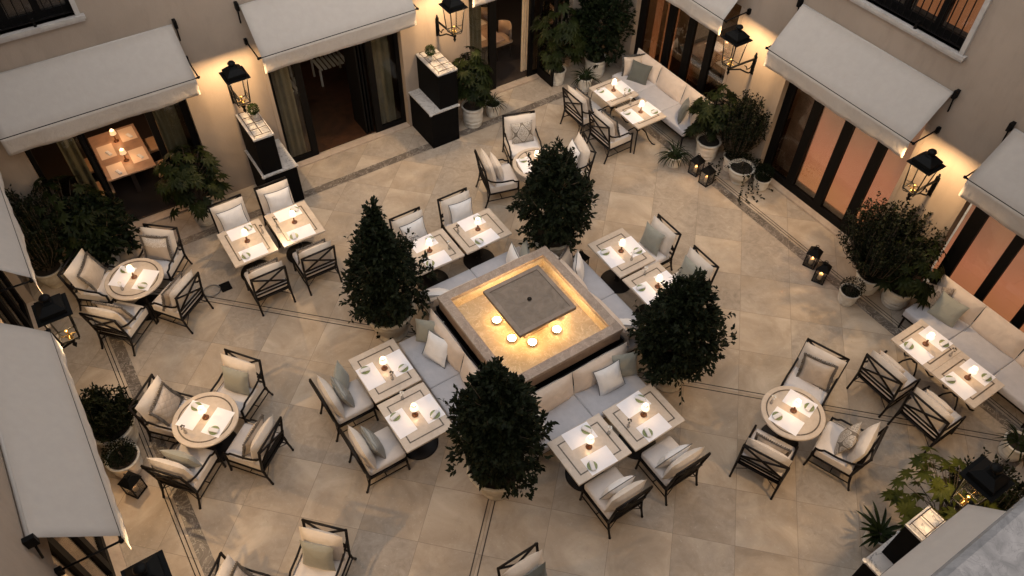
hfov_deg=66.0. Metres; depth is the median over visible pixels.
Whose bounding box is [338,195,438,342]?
potted tree
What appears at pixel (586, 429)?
napkin
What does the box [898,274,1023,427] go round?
sofa
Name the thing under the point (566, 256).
throw pillow
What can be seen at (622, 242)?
table lamp
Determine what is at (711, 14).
awning
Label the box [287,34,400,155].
indoor room
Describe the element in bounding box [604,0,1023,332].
courtyard facade
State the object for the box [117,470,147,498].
candle lantern
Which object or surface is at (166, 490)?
drain slot
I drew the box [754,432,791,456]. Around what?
throw pillow
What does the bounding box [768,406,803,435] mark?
placemat
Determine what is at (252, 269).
throw pillow
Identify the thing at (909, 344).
napkin
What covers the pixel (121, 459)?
potted boxwood ball
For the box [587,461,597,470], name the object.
side plate
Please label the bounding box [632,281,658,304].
placemat
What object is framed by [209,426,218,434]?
side plate
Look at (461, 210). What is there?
throw pillow
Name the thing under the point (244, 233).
table lamp
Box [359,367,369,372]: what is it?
napkin
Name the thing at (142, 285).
napkin
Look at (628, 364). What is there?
throw pillow
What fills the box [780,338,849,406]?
armchair
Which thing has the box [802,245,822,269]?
candle lantern
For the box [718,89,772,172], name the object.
potted shrub
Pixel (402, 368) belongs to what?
napkin
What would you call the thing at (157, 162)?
leather chair
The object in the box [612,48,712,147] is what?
sofa
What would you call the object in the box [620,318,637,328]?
throw pillow
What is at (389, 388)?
square table
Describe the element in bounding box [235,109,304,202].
waiter cabinet
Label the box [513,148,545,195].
round table
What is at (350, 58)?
folded door leaf
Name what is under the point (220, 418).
placemat
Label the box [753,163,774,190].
potted boxwood ball
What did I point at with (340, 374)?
throw pillow
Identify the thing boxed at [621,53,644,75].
throw pillow
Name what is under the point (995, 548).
stone ledge
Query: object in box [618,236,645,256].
placemat
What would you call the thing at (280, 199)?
throw pillow
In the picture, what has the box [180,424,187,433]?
bud vase
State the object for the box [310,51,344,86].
slatted bench
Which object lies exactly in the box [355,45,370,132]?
folded door leaf
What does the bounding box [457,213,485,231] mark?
placemat
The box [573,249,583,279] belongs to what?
throw pillow
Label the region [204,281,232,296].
floor hatch
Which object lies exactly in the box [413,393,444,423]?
placemat
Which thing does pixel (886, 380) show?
armchair
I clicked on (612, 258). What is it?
placemat
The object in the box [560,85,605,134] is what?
armchair
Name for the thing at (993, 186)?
awning
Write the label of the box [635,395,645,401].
napkin
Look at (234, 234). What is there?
placemat
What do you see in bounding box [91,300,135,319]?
throw pillow
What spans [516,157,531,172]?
placemat
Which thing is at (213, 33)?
courtyard facade
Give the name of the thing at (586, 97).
throw pillow
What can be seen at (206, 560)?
stone border band
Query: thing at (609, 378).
throw pillow
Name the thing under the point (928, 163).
wall lantern
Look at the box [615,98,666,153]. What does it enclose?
square table
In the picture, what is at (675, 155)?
potted grass plant
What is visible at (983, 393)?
square table
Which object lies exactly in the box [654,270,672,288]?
placemat
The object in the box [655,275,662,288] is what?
table lamp
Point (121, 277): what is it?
placemat
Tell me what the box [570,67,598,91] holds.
potted grass plant
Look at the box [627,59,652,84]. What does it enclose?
throw pillow
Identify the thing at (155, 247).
throw pillow
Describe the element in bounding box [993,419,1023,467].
potted grass plant
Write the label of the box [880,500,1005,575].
awning
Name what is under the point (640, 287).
napkin
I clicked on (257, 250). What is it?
placemat
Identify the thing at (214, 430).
napkin
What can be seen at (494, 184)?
armchair
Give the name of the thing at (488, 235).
placemat
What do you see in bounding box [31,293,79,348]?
wall lantern
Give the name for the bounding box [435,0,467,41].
wall lantern
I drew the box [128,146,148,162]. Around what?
placemat
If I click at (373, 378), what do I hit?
placemat
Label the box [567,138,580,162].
throw pillow
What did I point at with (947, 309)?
throw pillow
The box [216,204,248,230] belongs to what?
throw pillow
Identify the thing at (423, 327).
throw pillow
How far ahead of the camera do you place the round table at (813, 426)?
11.26 m
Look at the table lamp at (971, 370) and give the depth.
11.53 m
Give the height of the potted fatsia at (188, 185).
1.720 m
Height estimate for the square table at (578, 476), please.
0.752 m
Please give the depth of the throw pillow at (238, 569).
9.57 m
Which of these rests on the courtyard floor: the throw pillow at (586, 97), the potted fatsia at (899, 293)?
the potted fatsia at (899, 293)
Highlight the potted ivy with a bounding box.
[708,151,772,204]
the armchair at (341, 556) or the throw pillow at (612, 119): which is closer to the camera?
the armchair at (341, 556)
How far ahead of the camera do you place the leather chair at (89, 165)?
14.97 m
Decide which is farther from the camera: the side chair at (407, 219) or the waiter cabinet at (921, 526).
the side chair at (407, 219)
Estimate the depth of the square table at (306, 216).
13.63 m
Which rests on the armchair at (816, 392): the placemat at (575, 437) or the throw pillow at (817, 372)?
the throw pillow at (817, 372)
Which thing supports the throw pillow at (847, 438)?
on the armchair at (849, 462)
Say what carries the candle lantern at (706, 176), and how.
on the courtyard floor
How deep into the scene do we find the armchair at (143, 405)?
11.18 m
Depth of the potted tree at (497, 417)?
9.68 m
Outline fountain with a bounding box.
[437,246,622,389]
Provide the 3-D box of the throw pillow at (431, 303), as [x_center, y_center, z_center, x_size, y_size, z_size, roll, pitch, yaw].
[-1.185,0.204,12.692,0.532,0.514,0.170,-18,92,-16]
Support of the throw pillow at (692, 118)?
on the sofa at (665, 91)
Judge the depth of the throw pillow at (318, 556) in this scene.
9.78 m
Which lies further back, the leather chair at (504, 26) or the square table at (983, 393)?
the leather chair at (504, 26)
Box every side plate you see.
[191,402,201,410]
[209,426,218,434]
[390,412,399,420]
[430,410,439,418]
[581,425,590,433]
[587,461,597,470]
[642,428,652,436]
[772,412,782,419]
[804,403,814,411]
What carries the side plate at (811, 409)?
on the placemat at (791, 396)
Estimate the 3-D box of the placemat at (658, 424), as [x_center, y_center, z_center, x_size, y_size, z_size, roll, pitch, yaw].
[1.992,1.955,11.053,0.430,0.002,0.280,-28,55,-23]
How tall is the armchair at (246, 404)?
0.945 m
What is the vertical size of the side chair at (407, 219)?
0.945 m
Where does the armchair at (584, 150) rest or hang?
on the courtyard floor
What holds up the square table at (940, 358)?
on the courtyard floor
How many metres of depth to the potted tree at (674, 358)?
11.11 m
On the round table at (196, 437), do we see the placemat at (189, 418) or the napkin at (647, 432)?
the placemat at (189, 418)
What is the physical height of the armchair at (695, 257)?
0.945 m
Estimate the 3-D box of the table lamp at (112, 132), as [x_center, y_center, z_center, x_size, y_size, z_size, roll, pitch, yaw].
[-7.525,-2.888,14.890,0.122,0.285,0.122,-26,54,-22]
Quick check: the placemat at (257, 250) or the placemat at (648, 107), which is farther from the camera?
the placemat at (648, 107)
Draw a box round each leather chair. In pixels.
[84,155,106,178]
[96,179,117,201]
[142,123,163,161]
[154,143,167,181]
[481,7,487,23]
[496,20,512,60]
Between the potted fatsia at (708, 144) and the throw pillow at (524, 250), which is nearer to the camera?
the throw pillow at (524, 250)
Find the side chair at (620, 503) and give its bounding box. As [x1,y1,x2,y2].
[579,466,652,538]
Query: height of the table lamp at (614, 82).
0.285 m
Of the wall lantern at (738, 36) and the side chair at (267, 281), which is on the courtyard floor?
the side chair at (267, 281)
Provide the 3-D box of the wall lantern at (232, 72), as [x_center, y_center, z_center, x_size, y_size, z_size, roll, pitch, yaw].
[-4.677,-3.409,13.286,0.400,1.215,0.898,-26,54,-22]
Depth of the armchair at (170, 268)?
13.32 m
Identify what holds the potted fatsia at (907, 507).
on the courtyard floor
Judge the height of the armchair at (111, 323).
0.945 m
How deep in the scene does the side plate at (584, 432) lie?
10.99 m
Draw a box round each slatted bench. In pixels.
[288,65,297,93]
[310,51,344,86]
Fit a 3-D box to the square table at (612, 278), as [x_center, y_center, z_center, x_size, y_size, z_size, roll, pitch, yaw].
[1.839,-0.363,13.563,0.750,0.752,0.900,-26,54,-22]
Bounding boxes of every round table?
[104,258,163,320]
[172,392,238,462]
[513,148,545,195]
[760,386,825,448]
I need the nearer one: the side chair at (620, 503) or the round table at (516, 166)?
the side chair at (620, 503)
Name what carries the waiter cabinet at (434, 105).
on the courtyard floor
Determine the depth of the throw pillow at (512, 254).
13.14 m
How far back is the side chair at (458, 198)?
13.92 m
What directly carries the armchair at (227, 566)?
on the courtyard floor
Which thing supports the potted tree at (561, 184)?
on the courtyard floor
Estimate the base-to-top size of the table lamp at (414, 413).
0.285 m
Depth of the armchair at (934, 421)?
11.41 m
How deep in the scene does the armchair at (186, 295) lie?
12.71 m
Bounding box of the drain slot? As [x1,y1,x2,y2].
[86,80,1023,575]
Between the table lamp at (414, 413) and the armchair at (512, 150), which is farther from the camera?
the armchair at (512, 150)
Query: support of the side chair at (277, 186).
on the courtyard floor
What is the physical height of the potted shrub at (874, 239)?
1.932 m
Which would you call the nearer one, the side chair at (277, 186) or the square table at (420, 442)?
the square table at (420, 442)
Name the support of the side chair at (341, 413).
on the courtyard floor
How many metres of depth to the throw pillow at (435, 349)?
11.97 m
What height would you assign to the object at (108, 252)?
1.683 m
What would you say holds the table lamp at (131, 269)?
on the round table at (128, 293)
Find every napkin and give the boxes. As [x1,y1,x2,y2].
[137,283,146,287]
[191,402,198,409]
[207,427,219,432]
[242,252,249,258]
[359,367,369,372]
[389,412,399,420]
[398,364,407,371]
[430,409,438,418]
[581,425,591,432]
[589,460,595,470]
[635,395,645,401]
[636,285,645,289]
[644,427,651,437]
[772,412,782,419]
[805,403,812,411]
[905,341,912,348]
[939,340,948,345]
[945,377,955,380]
[982,373,990,380]
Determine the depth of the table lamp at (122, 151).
14.48 m
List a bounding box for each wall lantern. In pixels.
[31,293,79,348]
[120,550,171,575]
[219,60,250,112]
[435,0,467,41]
[720,24,757,74]
[902,148,945,200]
[951,455,1014,509]
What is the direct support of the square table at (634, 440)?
on the courtyard floor
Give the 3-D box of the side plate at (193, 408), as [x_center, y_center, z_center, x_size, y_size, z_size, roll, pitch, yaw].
[-4.469,1.678,11.161,0.146,0.009,0.146,13,50,10]
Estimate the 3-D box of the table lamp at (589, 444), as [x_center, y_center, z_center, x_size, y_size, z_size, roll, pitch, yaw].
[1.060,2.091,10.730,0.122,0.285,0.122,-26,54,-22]
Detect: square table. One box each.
[217,218,278,279]
[264,201,325,262]
[348,338,421,411]
[377,382,451,459]
[409,229,464,290]
[445,208,511,268]
[547,413,631,490]
[588,228,655,293]
[589,77,638,122]
[602,384,684,459]
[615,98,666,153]
[622,261,665,314]
[891,319,960,391]
[931,351,1004,410]
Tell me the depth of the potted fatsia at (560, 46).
16.63 m
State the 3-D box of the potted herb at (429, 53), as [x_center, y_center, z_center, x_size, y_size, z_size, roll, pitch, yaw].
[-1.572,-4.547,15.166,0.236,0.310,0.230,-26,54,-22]
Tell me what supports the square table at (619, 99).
on the courtyard floor
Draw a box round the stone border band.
[108,80,1023,575]
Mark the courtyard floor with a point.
(428, 517)
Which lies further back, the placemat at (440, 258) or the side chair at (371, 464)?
the placemat at (440, 258)
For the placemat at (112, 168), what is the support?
on the wooden table at (106, 138)
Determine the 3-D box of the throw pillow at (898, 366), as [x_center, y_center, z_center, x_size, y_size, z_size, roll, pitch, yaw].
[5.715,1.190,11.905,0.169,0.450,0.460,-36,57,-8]
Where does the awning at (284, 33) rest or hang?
attached to the courtyard facade at (213, 33)
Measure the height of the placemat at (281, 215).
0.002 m
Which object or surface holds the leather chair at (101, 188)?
on the indoor room at (52, 163)
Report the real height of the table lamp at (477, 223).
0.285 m
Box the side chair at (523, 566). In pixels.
[497,542,542,575]
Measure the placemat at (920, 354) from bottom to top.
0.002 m
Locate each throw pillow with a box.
[77,251,107,291]
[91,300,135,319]
[138,234,173,262]
[149,381,183,426]
[159,450,201,466]
[160,271,181,311]
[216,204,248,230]
[221,365,250,396]
[230,561,254,575]
[242,414,263,456]
[247,257,277,283]
[263,186,292,212]
[296,238,324,265]
[299,540,335,570]
[329,375,354,407]
[332,360,349,388]
[361,426,385,458]
[399,216,427,241]
[415,318,443,341]
[421,296,436,306]
[422,329,447,368]
[427,288,448,297]
[448,197,472,223]
[490,152,503,180]
[506,241,519,262]
[510,120,533,143]
[519,241,529,256]
[524,561,546,575]
[559,241,573,266]
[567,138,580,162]
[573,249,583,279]
[574,85,592,111]
[593,359,624,395]
[599,475,635,499]
[601,108,619,137]
[612,351,637,376]
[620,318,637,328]
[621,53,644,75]
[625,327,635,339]
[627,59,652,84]
[640,221,664,256]
[655,443,691,467]
[676,254,703,277]
[677,98,689,123]
[690,112,698,124]
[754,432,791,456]
[796,352,838,392]
[834,422,861,454]
[880,350,904,372]
[917,281,955,307]
[926,389,953,413]
[927,291,969,327]
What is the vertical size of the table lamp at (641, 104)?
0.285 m
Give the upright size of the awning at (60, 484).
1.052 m
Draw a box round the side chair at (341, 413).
[309,375,378,441]
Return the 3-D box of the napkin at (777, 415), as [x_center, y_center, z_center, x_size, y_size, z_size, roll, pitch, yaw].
[3.764,1.812,11.182,0.158,0.027,0.062,-22,53,-19]
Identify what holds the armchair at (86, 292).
on the courtyard floor
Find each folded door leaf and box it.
[343,46,367,133]
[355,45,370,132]
[358,44,373,131]
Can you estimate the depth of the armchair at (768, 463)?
10.90 m
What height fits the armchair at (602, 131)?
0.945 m
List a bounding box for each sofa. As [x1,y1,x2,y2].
[399,309,481,435]
[420,246,528,323]
[531,342,646,460]
[551,251,645,352]
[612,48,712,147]
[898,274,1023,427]
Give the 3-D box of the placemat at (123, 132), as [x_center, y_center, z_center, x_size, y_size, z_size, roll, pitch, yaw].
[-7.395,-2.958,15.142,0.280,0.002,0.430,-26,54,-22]
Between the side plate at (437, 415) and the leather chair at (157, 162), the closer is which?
the side plate at (437, 415)
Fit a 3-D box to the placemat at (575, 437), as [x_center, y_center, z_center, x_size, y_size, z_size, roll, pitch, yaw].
[0.937,2.053,10.948,0.430,0.002,0.280,-24,54,-20]
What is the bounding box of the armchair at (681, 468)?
[635,436,710,505]
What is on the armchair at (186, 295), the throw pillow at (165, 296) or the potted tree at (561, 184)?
the throw pillow at (165, 296)
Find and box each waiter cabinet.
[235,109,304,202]
[408,47,459,148]
[852,505,945,575]
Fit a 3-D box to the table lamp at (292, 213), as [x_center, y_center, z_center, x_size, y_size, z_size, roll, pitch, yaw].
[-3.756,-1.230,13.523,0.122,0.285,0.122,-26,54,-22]
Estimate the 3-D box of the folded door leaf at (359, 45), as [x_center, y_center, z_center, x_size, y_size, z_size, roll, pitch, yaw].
[-3.031,-4.296,15.648,0.035,2.580,0.580,-26,54,-22]
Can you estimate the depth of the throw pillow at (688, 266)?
13.04 m
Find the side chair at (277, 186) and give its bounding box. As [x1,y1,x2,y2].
[253,176,293,247]
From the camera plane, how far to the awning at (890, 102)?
12.46 m
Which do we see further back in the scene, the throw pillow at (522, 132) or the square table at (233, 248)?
the throw pillow at (522, 132)
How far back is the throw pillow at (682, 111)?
15.92 m
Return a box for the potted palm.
[856,500,901,551]
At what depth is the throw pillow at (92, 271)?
12.84 m
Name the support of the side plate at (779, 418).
on the placemat at (791, 424)
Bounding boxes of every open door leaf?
[78,134,131,241]
[537,0,558,86]
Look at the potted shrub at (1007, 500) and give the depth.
10.15 m
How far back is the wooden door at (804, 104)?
15.18 m
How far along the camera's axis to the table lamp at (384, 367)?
11.49 m
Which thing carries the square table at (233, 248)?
on the courtyard floor
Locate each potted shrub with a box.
[4,184,65,288]
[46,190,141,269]
[79,382,138,451]
[568,0,637,78]
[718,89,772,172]
[836,191,949,295]
[946,447,1023,510]
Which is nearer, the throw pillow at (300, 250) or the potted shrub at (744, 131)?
the throw pillow at (300, 250)
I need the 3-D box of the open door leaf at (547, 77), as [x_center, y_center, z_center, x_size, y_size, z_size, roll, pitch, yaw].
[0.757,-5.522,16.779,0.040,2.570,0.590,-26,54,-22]
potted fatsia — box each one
[19,175,118,270]
[152,145,233,226]
[451,46,494,128]
[529,0,589,85]
[682,83,739,162]
[872,236,948,310]
[880,446,1001,530]
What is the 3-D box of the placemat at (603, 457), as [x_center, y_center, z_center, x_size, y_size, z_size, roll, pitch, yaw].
[1.184,2.339,10.704,0.430,0.002,0.280,-25,54,-21]
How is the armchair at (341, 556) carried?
on the courtyard floor
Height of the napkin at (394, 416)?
0.027 m
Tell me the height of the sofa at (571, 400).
0.898 m
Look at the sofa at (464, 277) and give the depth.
13.25 m
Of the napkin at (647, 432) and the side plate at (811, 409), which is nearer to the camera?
the napkin at (647, 432)
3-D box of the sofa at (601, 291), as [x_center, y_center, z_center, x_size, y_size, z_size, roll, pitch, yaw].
[1.425,0.219,12.952,0.705,0.898,2.043,-26,54,-22]
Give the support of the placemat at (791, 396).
on the round table at (813, 426)
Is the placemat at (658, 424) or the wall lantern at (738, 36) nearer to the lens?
the placemat at (658, 424)
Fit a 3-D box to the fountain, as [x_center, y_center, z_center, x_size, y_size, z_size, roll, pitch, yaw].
[0.249,0.617,12.227,2.040,1.438,2.040,-26,54,-22]
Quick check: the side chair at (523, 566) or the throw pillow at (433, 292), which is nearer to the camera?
the side chair at (523, 566)
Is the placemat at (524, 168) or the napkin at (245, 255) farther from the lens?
the placemat at (524, 168)
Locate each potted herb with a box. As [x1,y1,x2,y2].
[246,103,259,118]
[424,44,435,59]
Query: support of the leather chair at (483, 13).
on the indoor room at (507, 68)
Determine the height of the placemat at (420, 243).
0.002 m
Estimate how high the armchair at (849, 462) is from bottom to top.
0.945 m
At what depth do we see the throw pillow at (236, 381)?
11.48 m
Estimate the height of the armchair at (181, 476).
0.945 m
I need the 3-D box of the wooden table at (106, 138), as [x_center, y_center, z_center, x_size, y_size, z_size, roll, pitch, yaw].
[-7.351,-2.331,15.084,0.860,0.730,1.470,-26,54,-22]
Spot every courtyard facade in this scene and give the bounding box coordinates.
[0,0,605,255]
[0,270,127,575]
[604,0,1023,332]
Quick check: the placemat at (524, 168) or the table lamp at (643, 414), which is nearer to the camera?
the table lamp at (643, 414)
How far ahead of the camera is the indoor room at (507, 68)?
18.63 m
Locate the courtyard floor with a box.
[26,61,1023,575]
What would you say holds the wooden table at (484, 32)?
on the indoor room at (507, 68)
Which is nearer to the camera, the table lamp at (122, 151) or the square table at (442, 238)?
the square table at (442, 238)
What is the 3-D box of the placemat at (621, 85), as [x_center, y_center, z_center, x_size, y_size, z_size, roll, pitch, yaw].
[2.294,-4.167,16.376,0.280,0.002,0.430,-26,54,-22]
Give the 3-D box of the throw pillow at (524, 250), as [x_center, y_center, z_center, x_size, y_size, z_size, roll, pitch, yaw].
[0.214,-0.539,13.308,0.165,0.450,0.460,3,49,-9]
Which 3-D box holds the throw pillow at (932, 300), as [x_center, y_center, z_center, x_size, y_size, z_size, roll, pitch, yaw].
[6.904,0.146,12.842,0.460,0.450,0.168,18,31,19]
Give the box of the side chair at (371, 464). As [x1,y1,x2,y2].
[339,425,410,493]
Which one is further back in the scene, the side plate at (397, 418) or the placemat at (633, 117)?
the placemat at (633, 117)
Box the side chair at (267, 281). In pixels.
[243,260,295,316]
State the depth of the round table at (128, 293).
12.76 m
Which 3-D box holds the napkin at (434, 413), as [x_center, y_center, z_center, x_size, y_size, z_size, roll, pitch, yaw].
[-1.091,1.778,11.118,0.062,0.027,0.158,25,53,19]
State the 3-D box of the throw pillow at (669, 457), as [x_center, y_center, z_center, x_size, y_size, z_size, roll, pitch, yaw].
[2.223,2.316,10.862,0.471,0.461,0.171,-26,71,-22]
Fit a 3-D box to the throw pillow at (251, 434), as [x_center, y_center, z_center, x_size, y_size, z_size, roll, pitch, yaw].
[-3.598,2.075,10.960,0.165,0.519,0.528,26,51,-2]
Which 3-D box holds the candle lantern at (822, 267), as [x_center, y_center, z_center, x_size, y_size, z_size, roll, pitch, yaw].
[5.426,-0.311,13.761,0.234,0.489,0.234,25,53,20]
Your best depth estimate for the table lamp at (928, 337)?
11.94 m
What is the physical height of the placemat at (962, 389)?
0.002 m
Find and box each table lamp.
[109,129,118,142]
[119,148,128,161]
[126,265,136,278]
[198,405,208,419]
[241,229,249,242]
[289,210,296,223]
[379,356,387,370]
[410,403,417,417]
[426,239,432,252]
[474,217,480,230]
[586,435,593,449]
[611,79,616,91]
[618,239,625,252]
[638,100,644,112]
[640,403,649,417]
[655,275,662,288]
[790,399,800,412]
[922,332,934,346]
[964,366,977,380]
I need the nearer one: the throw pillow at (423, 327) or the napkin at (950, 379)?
the napkin at (950, 379)
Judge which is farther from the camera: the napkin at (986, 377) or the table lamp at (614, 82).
the table lamp at (614, 82)
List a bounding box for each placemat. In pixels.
[96,143,116,159]
[106,162,126,179]
[108,266,136,286]
[117,126,137,141]
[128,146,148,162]
[131,269,158,290]
[175,400,209,429]
[201,407,234,437]
[226,222,255,240]
[238,242,267,261]
[273,204,301,222]
[286,224,315,241]
[355,362,385,390]
[384,349,412,376]
[385,408,416,438]
[413,234,437,252]
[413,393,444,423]
[424,250,451,267]
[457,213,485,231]
[470,228,499,247]
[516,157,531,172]
[561,421,597,449]
[581,445,617,475]
[594,87,616,101]
[597,246,624,267]
[611,80,633,94]
[616,391,650,418]
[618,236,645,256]
[620,109,643,123]
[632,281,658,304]
[636,413,671,441]
[638,101,660,116]
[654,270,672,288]
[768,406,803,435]
[782,389,817,417]
[899,338,933,364]
[918,326,952,351]
[941,372,976,399]
[959,358,995,385]
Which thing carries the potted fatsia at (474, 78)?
on the courtyard floor
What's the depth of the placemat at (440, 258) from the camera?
13.12 m
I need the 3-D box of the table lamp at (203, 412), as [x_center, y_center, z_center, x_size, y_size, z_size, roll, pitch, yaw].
[-4.292,1.722,10.948,0.122,0.285,0.122,-26,54,-22]
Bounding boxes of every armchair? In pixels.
[57,249,115,310]
[79,298,157,356]
[127,373,193,443]
[138,223,192,281]
[140,441,226,509]
[148,269,213,333]
[208,551,270,575]
[210,348,273,422]
[222,415,293,484]
[289,518,356,575]
[474,149,519,207]
[502,110,541,166]
[558,131,596,180]
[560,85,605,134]
[586,108,633,163]
[635,436,710,505]
[638,213,681,270]
[672,245,719,284]
[729,424,798,499]
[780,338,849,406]
[803,416,888,490]
[846,350,920,417]
[887,386,965,452]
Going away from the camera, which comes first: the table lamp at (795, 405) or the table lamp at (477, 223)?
the table lamp at (795, 405)
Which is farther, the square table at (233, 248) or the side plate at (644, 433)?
the square table at (233, 248)
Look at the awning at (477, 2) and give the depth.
14.80 m
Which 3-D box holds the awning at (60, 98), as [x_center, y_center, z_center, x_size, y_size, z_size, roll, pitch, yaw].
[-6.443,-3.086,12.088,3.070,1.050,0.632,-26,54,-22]
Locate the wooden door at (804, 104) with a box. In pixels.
[776,90,824,179]
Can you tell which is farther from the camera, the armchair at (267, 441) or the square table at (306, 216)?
the square table at (306, 216)
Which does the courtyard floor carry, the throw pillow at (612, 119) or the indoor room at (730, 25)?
the indoor room at (730, 25)
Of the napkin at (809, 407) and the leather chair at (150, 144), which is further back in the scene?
the leather chair at (150, 144)
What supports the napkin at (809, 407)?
on the side plate at (811, 409)
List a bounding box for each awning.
[0,18,200,155]
[0,172,42,293]
[0,323,130,575]
[233,0,418,72]
[473,0,494,6]
[666,0,751,35]
[764,0,960,157]
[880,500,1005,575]
[959,121,1023,238]
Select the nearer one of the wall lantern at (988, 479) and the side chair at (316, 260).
the wall lantern at (988, 479)
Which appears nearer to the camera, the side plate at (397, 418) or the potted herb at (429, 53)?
the side plate at (397, 418)
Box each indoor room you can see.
[30,103,207,221]
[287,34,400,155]
[481,0,563,86]
[720,3,741,35]
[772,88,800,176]
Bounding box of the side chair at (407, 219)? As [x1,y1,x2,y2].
[388,206,424,243]
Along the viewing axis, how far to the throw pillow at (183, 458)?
10.58 m
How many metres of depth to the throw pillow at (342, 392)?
11.33 m
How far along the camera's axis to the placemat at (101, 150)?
14.79 m
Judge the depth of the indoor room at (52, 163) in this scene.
15.47 m
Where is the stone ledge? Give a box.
[931,497,1023,575]
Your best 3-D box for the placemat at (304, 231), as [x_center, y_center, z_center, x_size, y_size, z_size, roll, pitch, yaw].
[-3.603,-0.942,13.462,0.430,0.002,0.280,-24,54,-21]
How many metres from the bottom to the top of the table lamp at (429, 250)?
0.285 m
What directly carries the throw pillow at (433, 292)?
on the sofa at (464, 277)
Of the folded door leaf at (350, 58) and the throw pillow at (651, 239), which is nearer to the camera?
the throw pillow at (651, 239)
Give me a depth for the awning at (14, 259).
10.10 m
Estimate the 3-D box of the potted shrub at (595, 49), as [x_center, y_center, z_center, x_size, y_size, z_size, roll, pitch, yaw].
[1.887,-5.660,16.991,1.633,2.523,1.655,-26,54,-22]
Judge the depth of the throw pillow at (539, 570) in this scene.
9.61 m
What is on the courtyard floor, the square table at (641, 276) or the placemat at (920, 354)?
the square table at (641, 276)
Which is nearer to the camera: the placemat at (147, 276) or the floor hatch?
the placemat at (147, 276)
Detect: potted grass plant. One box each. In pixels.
[483,92,506,117]
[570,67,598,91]
[655,140,692,168]
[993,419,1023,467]
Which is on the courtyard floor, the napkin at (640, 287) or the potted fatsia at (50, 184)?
the potted fatsia at (50, 184)
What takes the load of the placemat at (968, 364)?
on the square table at (983, 393)
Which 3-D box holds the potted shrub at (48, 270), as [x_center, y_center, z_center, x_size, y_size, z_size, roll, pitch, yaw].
[-7.866,-0.787,12.857,1.238,2.093,1.274,-26,54,-22]
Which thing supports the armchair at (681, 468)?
on the courtyard floor
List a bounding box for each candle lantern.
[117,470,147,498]
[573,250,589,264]
[688,153,705,176]
[698,163,716,187]
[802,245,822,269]
[811,260,831,285]
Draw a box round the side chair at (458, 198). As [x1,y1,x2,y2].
[437,187,486,258]
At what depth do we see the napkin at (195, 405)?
11.14 m
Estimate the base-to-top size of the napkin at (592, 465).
0.027 m
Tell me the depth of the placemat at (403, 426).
11.02 m
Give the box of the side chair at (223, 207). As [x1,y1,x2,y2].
[207,193,250,233]
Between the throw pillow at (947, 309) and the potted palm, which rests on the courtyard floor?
the potted palm
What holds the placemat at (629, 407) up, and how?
on the square table at (634, 440)
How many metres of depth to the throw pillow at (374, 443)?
10.80 m
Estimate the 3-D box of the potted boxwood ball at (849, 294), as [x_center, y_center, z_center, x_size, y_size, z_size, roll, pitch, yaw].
[5.769,0.058,13.413,0.436,0.541,0.440,-26,54,-22]
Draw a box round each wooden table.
[88,123,155,192]
[481,24,504,63]
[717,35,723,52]
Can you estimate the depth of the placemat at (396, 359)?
11.73 m
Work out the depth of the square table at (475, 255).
13.62 m
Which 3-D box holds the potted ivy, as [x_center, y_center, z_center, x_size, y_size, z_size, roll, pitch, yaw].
[4.516,-2.365,15.415,1.383,0.707,1.411,-26,54,-22]
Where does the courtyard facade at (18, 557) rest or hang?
on the courtyard floor
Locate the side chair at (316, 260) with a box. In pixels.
[292,240,342,295]
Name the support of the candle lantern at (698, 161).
on the courtyard floor
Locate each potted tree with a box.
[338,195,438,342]
[436,356,559,500]
[506,135,599,256]
[625,266,736,405]
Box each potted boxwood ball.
[100,436,142,477]
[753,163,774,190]
[837,276,865,306]
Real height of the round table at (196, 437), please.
0.752 m
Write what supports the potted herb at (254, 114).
on the waiter cabinet at (270, 158)
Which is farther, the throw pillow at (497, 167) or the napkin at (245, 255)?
the throw pillow at (497, 167)
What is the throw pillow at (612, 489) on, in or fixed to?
on the side chair at (620, 503)
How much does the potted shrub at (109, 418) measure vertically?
1.189 m
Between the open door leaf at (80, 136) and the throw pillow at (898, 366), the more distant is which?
the open door leaf at (80, 136)
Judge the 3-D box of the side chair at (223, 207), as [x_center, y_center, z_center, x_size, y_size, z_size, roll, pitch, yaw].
[-4.843,-1.033,13.895,0.608,0.945,0.723,-26,54,-22]
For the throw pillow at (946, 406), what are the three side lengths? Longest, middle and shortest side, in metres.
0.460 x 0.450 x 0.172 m
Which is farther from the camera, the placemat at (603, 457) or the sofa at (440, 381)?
the sofa at (440, 381)
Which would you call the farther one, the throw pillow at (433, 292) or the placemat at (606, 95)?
the placemat at (606, 95)
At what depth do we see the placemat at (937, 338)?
12.17 m
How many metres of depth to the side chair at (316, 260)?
13.24 m
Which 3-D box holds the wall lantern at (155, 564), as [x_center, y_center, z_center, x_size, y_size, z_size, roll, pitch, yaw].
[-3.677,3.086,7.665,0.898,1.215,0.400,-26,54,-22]
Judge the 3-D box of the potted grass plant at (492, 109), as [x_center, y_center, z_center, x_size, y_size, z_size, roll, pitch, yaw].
[-0.426,-3.872,16.780,0.731,0.430,0.697,-26,54,-22]
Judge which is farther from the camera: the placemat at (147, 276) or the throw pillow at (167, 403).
the placemat at (147, 276)
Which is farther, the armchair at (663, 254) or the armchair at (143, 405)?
the armchair at (663, 254)

